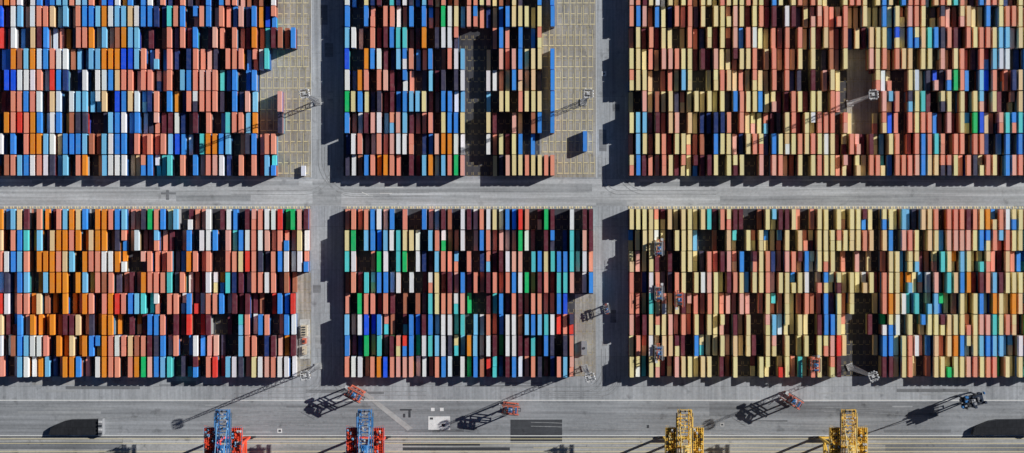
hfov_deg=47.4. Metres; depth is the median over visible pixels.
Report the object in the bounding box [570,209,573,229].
shipping container
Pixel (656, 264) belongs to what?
shipping container
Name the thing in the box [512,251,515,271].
shipping container
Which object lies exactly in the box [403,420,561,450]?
road marking
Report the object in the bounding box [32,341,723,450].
concrete strip pavement
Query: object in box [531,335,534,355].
shipping container
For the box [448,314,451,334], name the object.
shipping container
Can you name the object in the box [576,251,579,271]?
shipping container
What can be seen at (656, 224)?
shipping container
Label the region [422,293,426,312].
shipping container
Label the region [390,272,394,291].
shipping container
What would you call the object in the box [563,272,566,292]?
shipping container
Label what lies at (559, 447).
quay pavement
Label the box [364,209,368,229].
shipping container
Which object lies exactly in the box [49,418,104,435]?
truck
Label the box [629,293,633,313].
shipping container
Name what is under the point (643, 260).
shipping container
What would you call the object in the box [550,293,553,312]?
shipping container
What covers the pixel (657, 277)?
shipping container
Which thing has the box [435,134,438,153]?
shipping container
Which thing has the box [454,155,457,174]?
shipping container
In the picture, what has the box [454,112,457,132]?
shipping container
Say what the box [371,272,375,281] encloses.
shipping container
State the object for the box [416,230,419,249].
shipping container
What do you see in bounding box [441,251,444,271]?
shipping container
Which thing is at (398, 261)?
shipping container
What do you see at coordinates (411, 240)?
shipping container
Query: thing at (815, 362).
straddle carrier
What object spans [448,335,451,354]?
shipping container
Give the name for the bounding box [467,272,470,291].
shipping container
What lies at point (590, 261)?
shipping container
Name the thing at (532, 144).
shipping container
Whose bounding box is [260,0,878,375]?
open slot pavement
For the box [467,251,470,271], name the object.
shipping container
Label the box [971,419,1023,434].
shed
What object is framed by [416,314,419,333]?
shipping container
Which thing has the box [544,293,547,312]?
shipping container
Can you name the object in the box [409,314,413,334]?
shipping container
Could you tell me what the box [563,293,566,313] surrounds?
shipping container
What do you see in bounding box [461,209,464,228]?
shipping container
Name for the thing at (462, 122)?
shipping container
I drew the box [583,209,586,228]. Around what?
shipping container
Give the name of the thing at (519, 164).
shipping container
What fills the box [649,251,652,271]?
shipping container
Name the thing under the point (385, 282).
shipping container
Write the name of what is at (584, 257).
shipping container
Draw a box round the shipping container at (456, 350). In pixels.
[454,345,458,355]
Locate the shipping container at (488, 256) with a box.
[486,251,490,260]
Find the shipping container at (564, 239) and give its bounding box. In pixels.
[563,230,566,249]
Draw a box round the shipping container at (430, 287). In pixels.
[428,283,432,292]
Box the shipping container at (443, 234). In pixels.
[442,230,445,239]
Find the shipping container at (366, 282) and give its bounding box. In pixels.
[364,272,368,292]
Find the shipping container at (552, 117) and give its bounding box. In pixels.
[550,112,554,132]
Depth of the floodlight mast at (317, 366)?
668.81 m
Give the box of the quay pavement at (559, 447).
[0,437,1023,452]
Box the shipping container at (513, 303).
[512,293,515,313]
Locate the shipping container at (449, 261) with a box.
[448,251,451,271]
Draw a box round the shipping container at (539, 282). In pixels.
[538,272,541,292]
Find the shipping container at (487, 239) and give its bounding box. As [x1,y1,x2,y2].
[486,230,489,249]
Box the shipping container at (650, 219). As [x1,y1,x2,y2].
[649,209,652,229]
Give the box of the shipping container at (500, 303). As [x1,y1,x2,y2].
[499,293,502,313]
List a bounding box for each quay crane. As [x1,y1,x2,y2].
[204,409,256,452]
[346,409,390,452]
[657,409,703,452]
[813,409,867,452]
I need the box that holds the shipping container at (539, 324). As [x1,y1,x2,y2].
[538,314,541,334]
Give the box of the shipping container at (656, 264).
[655,251,658,271]
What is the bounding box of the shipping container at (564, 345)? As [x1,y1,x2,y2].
[563,335,566,355]
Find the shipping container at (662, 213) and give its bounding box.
[660,209,664,218]
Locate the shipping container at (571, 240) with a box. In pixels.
[570,230,573,250]
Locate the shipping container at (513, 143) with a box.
[512,134,515,153]
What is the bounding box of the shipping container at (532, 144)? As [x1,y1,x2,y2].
[531,134,534,154]
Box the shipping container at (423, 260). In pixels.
[422,251,425,270]
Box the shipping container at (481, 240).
[480,230,483,250]
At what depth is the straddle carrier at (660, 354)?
685.75 m
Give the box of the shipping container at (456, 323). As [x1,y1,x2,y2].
[454,313,458,333]
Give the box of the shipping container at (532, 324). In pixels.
[531,315,534,334]
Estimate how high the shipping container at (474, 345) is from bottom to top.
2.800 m
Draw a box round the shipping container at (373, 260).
[371,251,375,270]
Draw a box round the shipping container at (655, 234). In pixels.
[654,230,657,239]
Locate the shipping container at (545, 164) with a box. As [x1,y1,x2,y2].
[544,155,547,174]
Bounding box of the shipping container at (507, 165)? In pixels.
[506,155,509,175]
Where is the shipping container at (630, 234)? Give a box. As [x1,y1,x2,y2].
[628,230,632,239]
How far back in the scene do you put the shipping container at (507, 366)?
691.59 m
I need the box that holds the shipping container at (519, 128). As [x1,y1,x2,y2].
[518,124,521,133]
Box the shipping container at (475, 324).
[474,314,477,334]
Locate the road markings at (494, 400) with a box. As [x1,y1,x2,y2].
[0,0,1023,441]
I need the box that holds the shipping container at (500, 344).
[499,334,502,354]
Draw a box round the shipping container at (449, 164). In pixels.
[448,155,451,174]
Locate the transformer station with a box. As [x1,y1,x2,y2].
[299,319,309,358]
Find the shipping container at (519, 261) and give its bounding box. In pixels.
[518,251,521,271]
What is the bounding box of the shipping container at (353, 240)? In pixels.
[351,230,355,250]
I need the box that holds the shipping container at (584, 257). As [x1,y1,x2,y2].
[582,251,586,271]
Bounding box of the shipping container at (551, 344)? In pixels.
[550,335,553,354]
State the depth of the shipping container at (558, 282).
691.69 m
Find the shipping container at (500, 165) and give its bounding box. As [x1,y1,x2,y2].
[499,155,502,175]
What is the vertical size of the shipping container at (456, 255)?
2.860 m
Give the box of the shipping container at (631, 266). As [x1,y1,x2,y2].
[629,261,633,271]
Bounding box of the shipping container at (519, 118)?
[518,113,521,123]
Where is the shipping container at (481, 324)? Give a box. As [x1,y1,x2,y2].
[480,314,483,334]
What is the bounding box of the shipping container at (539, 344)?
[537,335,541,354]
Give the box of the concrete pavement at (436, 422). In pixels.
[277,71,605,432]
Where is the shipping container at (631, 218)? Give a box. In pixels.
[629,209,633,228]
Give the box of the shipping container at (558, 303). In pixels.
[557,293,560,313]
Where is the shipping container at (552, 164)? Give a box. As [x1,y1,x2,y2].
[550,155,554,175]
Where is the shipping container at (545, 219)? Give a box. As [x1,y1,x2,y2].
[544,209,547,229]
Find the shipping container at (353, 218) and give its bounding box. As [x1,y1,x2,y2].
[351,209,355,228]
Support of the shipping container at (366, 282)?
on the shipping container stacks
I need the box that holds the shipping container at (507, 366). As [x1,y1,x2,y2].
[506,356,509,376]
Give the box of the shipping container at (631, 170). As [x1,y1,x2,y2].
[629,165,633,175]
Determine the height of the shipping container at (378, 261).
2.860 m
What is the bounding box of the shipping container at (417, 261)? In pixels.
[416,251,419,271]
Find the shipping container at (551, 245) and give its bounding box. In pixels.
[550,240,553,250]
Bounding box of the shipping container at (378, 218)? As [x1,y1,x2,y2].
[377,209,380,228]
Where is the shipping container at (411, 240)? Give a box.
[409,230,413,250]
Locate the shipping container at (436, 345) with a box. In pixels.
[435,335,438,355]
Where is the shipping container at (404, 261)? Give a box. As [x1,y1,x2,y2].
[403,251,406,271]
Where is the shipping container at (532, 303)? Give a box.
[531,293,534,313]
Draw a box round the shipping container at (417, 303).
[416,293,419,313]
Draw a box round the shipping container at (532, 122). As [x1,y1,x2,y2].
[531,113,534,132]
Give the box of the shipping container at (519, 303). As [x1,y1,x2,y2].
[518,293,521,313]
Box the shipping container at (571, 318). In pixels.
[570,314,573,323]
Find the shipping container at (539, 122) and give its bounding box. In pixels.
[538,112,541,132]
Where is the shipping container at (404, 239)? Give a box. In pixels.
[403,230,406,249]
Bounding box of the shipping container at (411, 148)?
[409,144,413,153]
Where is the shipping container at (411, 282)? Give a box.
[409,272,413,292]
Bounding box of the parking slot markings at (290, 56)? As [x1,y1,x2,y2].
[0,0,1023,451]
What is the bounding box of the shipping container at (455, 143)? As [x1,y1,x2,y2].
[454,134,457,153]
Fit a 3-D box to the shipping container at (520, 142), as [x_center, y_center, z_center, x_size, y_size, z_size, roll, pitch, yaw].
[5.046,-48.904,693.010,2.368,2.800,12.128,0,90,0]
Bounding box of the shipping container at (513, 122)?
[512,113,515,132]
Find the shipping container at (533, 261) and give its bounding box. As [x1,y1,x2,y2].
[531,251,535,271]
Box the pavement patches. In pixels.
[66,5,968,432]
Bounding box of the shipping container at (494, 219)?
[493,209,496,229]
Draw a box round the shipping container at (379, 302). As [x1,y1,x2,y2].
[378,293,381,312]
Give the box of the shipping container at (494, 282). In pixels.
[493,272,496,292]
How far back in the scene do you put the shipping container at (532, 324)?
691.55 m
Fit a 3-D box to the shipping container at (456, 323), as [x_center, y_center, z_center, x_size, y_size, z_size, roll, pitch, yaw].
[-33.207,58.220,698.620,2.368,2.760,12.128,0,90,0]
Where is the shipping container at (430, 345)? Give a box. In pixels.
[428,335,432,355]
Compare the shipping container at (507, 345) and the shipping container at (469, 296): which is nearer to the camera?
the shipping container at (507, 345)
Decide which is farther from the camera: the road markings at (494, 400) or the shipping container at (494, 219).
the road markings at (494, 400)
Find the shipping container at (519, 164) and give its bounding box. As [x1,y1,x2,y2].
[518,155,521,174]
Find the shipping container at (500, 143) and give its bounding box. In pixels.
[499,134,502,153]
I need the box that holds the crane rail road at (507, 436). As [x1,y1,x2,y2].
[0,436,1023,436]
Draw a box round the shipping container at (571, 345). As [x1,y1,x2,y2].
[569,335,573,355]
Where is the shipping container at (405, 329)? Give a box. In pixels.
[403,324,407,334]
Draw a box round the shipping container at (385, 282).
[384,272,387,292]
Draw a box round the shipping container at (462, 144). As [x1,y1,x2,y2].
[461,134,464,154]
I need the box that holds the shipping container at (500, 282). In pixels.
[499,272,502,292]
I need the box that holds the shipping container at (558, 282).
[557,272,560,292]
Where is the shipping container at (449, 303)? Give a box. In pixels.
[448,293,451,313]
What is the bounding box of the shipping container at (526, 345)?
[525,335,528,355]
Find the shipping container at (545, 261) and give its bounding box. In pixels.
[544,251,547,271]
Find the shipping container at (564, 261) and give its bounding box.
[563,251,566,271]
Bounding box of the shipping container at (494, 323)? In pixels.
[493,313,496,333]
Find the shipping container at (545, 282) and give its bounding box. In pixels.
[544,272,547,292]
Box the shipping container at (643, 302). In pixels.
[641,293,645,312]
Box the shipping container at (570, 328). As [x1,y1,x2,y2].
[569,324,572,333]
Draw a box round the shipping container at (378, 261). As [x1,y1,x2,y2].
[377,251,380,271]
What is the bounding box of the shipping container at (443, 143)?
[441,133,445,153]
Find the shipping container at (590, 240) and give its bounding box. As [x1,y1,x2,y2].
[589,230,592,250]
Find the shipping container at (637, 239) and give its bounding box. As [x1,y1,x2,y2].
[635,230,639,249]
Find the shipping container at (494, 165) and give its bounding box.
[493,156,496,175]
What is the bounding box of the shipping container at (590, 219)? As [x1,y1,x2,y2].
[589,209,592,229]
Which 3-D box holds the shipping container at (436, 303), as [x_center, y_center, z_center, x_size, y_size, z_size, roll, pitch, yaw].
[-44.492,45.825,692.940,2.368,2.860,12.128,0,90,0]
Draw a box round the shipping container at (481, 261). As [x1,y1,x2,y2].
[480,251,483,271]
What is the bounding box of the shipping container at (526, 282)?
[525,272,528,292]
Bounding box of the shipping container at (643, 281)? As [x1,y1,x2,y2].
[642,272,645,291]
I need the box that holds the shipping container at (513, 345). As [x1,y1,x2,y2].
[512,335,515,355]
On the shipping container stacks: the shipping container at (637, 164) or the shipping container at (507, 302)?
the shipping container at (637, 164)
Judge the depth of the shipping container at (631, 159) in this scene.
691.46 m
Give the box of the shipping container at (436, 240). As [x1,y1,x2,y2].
[435,230,438,250]
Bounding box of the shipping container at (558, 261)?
[557,251,560,271]
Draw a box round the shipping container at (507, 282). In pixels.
[506,272,509,292]
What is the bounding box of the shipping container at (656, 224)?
[654,219,658,229]
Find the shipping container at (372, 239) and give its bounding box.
[371,230,374,249]
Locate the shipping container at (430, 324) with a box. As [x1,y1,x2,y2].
[428,314,432,334]
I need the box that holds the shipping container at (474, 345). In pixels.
[473,335,476,355]
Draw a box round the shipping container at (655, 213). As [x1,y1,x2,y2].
[654,209,657,218]
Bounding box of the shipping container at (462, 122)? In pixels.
[461,112,464,132]
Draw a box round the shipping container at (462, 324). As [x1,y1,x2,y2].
[461,314,464,334]
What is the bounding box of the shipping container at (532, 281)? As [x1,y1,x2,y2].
[531,272,534,291]
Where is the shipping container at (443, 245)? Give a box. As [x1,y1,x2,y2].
[441,240,445,250]
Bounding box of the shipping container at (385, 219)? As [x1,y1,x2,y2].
[384,209,387,229]
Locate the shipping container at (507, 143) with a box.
[505,134,508,153]
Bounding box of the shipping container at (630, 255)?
[629,251,632,260]
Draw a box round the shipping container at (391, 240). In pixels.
[390,230,393,250]
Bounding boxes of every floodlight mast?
[299,88,321,105]
[299,362,321,381]
[580,88,593,105]
[581,364,595,383]
[846,89,878,106]
[846,362,879,382]
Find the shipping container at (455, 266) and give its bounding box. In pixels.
[454,261,457,271]
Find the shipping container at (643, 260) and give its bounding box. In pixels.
[642,251,645,270]
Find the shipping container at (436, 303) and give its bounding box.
[435,293,438,313]
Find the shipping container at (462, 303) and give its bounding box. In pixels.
[460,293,464,313]
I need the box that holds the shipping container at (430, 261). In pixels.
[429,251,432,271]
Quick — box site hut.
[581,341,586,354]
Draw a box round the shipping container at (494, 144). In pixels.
[493,134,496,154]
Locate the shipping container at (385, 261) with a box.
[384,251,387,271]
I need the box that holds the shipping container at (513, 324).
[512,314,515,334]
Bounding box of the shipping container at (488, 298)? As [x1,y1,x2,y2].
[486,293,490,313]
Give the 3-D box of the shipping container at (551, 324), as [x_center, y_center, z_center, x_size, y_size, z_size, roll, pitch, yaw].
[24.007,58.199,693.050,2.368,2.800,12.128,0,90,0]
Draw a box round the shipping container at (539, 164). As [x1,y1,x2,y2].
[538,155,541,174]
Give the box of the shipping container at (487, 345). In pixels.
[486,335,490,355]
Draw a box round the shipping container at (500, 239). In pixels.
[499,230,502,249]
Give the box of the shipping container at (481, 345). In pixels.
[480,335,483,355]
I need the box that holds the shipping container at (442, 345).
[441,335,445,355]
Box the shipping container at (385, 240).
[383,230,387,250]
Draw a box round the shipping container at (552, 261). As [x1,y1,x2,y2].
[551,251,554,271]
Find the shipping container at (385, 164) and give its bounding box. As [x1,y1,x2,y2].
[384,155,387,174]
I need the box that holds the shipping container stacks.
[0,0,1023,376]
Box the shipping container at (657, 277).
[655,272,659,292]
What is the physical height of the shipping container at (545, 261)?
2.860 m
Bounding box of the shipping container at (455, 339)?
[454,335,457,344]
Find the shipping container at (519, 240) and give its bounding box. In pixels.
[518,230,521,250]
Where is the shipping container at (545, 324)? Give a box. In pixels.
[544,314,547,334]
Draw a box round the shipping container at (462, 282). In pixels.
[461,272,464,292]
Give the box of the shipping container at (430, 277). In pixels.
[428,272,432,282]
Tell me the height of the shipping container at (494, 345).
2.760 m
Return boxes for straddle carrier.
[344,385,365,403]
[499,401,520,416]
[603,303,609,313]
[653,238,663,256]
[653,283,663,301]
[653,343,663,362]
[673,290,684,309]
[780,391,803,409]
[806,355,820,372]
[956,391,987,409]
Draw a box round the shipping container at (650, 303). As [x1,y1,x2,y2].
[649,293,652,313]
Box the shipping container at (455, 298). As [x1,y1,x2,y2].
[454,293,457,303]
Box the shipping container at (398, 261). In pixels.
[396,251,400,271]
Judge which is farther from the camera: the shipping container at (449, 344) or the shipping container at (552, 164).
the shipping container at (449, 344)
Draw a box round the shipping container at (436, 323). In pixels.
[435,314,438,333]
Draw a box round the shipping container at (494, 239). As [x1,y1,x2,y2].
[493,230,496,249]
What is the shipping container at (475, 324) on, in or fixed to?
on the shipping container stacks
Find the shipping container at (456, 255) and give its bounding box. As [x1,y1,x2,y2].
[454,251,458,260]
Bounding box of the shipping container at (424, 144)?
[423,134,426,154]
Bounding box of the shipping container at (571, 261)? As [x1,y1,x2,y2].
[570,251,573,271]
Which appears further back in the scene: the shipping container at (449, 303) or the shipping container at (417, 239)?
the shipping container at (417, 239)
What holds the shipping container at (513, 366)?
on the shipping container stacks
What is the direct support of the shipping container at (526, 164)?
on the shipping container stacks
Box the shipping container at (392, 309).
[390,293,394,313]
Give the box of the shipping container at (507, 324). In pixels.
[506,314,509,334]
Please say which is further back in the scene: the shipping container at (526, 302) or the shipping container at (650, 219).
the shipping container at (526, 302)
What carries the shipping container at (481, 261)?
on the shipping container stacks
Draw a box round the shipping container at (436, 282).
[435,272,438,292]
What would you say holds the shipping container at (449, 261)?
on the shipping container stacks
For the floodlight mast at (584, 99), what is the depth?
655.02 m
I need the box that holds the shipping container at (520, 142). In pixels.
[518,134,522,154]
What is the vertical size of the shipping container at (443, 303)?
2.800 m
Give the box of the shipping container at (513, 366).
[512,356,515,376]
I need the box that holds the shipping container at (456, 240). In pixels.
[455,230,458,250]
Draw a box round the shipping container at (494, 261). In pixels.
[493,251,496,271]
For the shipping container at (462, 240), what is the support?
on the shipping container stacks
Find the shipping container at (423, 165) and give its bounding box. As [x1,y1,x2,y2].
[422,155,425,175]
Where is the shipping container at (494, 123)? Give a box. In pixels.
[493,113,496,133]
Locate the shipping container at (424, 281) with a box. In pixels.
[423,272,426,291]
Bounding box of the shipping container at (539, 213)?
[538,209,541,218]
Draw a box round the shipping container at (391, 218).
[390,209,393,228]
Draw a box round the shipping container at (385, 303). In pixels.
[383,293,387,313]
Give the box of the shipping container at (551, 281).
[550,272,553,291]
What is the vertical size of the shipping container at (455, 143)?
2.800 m
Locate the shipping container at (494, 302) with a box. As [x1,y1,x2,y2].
[493,293,496,312]
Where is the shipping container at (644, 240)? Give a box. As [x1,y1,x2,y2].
[642,230,646,250]
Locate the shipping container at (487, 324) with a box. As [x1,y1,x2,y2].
[486,314,489,334]
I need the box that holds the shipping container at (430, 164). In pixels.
[429,155,432,174]
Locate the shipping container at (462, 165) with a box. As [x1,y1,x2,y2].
[461,155,464,175]
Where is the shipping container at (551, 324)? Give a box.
[550,314,553,334]
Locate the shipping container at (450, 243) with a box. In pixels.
[448,230,452,249]
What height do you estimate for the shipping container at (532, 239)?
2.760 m
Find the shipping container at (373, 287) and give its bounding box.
[371,282,375,292]
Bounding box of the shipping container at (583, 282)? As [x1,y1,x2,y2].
[582,272,585,292]
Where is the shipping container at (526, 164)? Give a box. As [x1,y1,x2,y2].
[525,155,528,174]
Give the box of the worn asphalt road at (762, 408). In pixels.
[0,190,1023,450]
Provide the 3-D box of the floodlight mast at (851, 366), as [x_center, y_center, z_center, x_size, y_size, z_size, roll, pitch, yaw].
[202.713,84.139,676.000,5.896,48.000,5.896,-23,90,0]
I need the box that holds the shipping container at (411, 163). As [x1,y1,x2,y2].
[409,155,413,175]
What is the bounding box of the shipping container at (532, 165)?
[531,155,534,175]
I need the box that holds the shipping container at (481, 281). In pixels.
[480,272,483,291]
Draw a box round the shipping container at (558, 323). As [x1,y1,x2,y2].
[557,314,560,333]
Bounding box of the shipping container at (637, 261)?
[635,251,639,271]
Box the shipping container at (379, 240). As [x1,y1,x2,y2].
[377,230,381,250]
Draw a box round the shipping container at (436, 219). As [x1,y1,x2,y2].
[435,209,438,229]
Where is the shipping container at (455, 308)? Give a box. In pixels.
[454,304,457,313]
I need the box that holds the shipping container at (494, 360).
[493,356,496,365]
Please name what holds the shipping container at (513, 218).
on the shipping container stacks
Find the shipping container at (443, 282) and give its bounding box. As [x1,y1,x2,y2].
[442,272,445,292]
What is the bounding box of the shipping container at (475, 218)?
[474,209,477,228]
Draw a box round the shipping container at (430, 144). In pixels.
[429,134,432,154]
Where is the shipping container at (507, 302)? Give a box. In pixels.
[506,293,509,312]
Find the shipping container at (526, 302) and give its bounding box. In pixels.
[525,293,528,312]
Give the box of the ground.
[0,0,1023,399]
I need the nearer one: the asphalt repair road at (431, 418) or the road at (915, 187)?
the asphalt repair road at (431, 418)
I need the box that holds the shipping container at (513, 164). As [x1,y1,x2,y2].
[512,155,515,174]
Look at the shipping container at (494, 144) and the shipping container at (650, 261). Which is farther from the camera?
the shipping container at (494, 144)
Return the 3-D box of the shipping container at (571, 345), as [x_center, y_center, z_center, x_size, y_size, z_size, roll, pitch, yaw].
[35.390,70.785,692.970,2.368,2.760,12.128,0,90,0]
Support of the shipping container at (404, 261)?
on the shipping container stacks
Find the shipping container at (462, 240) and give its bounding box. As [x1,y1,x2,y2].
[461,230,464,250]
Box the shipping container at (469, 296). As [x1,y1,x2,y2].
[467,293,471,312]
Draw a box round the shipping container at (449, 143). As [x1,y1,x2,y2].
[448,134,451,153]
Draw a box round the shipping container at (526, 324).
[525,314,528,334]
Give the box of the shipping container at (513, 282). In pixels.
[512,272,515,292]
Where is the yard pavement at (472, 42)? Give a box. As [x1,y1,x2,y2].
[0,0,1023,375]
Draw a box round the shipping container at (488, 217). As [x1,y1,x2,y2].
[486,209,490,229]
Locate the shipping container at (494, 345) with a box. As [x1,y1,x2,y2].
[493,335,496,355]
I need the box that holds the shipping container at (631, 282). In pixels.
[629,272,633,292]
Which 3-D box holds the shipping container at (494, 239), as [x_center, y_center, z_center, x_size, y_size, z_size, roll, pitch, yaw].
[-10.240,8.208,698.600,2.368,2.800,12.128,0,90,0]
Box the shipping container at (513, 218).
[512,209,515,228]
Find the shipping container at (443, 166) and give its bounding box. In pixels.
[441,155,445,175]
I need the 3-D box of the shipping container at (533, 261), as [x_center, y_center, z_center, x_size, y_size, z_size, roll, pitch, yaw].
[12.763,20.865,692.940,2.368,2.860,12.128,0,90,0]
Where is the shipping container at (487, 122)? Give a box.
[486,112,489,132]
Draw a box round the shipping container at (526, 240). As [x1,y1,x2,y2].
[525,230,528,250]
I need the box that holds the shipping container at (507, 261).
[506,251,509,271]
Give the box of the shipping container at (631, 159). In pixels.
[629,155,633,164]
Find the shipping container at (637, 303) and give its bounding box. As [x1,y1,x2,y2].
[635,293,639,313]
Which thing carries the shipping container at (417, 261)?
on the shipping container stacks
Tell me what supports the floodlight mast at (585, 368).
on the open slot pavement at (854, 74)
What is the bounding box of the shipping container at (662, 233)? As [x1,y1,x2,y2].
[660,230,664,239]
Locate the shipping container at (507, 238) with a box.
[506,230,509,249]
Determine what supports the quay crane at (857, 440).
on the crane rail road at (507, 436)
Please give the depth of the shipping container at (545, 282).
691.53 m
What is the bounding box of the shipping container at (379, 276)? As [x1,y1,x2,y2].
[377,272,381,292]
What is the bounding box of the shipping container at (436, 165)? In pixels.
[435,155,438,175]
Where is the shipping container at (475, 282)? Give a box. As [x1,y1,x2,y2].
[474,272,477,292]
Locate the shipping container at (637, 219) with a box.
[636,209,639,229]
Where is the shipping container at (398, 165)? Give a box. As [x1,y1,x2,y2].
[397,155,400,175]
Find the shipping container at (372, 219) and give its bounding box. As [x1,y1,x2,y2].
[370,209,374,229]
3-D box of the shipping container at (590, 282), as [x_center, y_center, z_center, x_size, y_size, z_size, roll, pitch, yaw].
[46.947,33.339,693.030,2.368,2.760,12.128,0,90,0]
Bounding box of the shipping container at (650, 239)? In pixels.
[649,230,652,249]
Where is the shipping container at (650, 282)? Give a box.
[649,272,652,292]
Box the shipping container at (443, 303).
[441,293,445,313]
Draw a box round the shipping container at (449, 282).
[448,272,451,292]
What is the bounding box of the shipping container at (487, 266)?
[486,261,489,271]
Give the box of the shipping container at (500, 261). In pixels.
[499,251,502,271]
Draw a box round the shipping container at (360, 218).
[358,209,362,228]
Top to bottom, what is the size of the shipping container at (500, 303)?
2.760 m
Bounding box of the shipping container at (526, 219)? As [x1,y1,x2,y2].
[525,209,528,229]
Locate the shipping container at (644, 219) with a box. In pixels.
[642,209,646,229]
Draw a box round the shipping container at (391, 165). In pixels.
[390,155,393,175]
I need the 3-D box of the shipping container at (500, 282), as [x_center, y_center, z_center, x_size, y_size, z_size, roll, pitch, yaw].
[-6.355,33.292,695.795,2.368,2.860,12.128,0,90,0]
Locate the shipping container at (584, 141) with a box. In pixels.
[583,131,586,151]
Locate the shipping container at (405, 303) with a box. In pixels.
[403,293,407,313]
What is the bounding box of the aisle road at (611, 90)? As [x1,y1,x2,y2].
[311,0,626,375]
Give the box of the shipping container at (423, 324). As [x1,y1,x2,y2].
[422,314,425,334]
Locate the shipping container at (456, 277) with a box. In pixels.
[454,272,458,292]
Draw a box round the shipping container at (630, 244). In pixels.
[628,240,632,249]
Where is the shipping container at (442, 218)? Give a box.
[441,209,444,228]
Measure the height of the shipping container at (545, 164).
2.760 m
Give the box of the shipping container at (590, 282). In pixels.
[589,272,592,292]
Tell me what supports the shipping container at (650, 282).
on the shipping container stacks
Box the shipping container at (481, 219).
[480,209,483,229]
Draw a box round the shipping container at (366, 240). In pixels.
[364,230,368,250]
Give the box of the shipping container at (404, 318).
[403,314,406,323]
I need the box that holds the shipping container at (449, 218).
[448,209,451,228]
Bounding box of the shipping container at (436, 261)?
[435,251,438,271]
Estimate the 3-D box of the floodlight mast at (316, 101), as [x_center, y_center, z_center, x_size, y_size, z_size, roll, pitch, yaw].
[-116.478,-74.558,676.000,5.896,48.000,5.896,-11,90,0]
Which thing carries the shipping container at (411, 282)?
on the shipping container stacks
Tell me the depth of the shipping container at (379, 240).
694.33 m
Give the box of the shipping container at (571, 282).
[570,272,573,292]
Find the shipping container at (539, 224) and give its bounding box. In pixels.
[537,219,541,229]
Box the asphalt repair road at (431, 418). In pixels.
[278,73,722,431]
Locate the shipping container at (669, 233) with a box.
[667,230,671,249]
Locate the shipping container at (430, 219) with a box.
[429,209,432,229]
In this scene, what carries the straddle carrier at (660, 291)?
on the yard pavement at (472, 42)
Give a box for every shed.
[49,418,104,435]
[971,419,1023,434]
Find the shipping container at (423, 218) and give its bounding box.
[422,209,425,228]
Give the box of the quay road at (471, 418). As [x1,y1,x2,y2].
[0,401,1023,434]
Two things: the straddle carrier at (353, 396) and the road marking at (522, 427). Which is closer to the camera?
the straddle carrier at (353, 396)
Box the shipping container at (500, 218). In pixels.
[499,209,502,228]
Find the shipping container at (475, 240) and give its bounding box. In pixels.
[474,230,477,250]
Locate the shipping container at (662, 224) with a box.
[660,219,664,229]
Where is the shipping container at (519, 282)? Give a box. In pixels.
[518,272,521,292]
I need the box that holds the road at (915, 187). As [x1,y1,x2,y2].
[0,179,1023,205]
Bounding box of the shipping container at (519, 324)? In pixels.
[518,314,521,334]
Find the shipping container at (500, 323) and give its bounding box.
[499,314,502,333]
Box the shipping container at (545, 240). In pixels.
[544,230,547,250]
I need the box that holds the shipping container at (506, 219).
[505,209,508,229]
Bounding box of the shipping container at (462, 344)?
[461,335,464,354]
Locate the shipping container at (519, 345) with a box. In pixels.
[518,335,521,355]
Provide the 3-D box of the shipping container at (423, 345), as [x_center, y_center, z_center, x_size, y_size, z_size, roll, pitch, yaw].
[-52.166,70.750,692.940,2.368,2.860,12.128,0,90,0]
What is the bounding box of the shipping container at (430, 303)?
[428,293,432,313]
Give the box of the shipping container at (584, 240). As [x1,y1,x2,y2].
[582,230,586,250]
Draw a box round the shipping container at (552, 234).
[550,230,554,239]
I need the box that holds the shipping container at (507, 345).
[506,335,509,355]
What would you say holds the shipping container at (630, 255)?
on the shipping container stacks
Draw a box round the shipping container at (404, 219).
[403,209,406,229]
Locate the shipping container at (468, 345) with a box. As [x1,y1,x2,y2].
[467,335,470,355]
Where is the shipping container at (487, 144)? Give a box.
[486,134,489,154]
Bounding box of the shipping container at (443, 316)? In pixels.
[441,314,445,334]
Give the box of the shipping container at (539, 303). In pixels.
[538,293,541,313]
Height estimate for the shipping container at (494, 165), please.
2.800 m
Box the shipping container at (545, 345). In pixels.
[544,335,547,355]
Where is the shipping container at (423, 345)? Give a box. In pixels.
[422,335,425,355]
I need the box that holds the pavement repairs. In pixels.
[18,91,970,432]
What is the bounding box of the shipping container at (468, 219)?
[467,209,470,229]
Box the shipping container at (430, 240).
[428,230,432,250]
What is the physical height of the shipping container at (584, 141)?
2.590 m
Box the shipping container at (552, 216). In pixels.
[550,209,554,229]
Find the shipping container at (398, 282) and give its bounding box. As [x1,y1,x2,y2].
[396,272,400,292]
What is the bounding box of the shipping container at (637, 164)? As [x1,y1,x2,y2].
[636,155,639,174]
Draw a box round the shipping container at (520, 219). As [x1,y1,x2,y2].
[519,209,522,229]
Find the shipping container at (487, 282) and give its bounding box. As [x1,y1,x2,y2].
[486,272,489,292]
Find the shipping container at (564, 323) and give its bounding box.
[563,314,566,333]
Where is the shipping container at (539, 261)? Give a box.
[538,251,541,271]
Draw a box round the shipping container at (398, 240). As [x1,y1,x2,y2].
[396,230,400,250]
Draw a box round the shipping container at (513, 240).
[512,230,515,250]
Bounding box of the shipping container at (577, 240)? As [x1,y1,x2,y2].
[576,230,579,250]
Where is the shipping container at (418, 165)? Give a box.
[416,156,420,175]
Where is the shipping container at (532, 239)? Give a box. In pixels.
[531,230,534,249]
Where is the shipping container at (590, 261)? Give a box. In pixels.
[589,251,592,271]

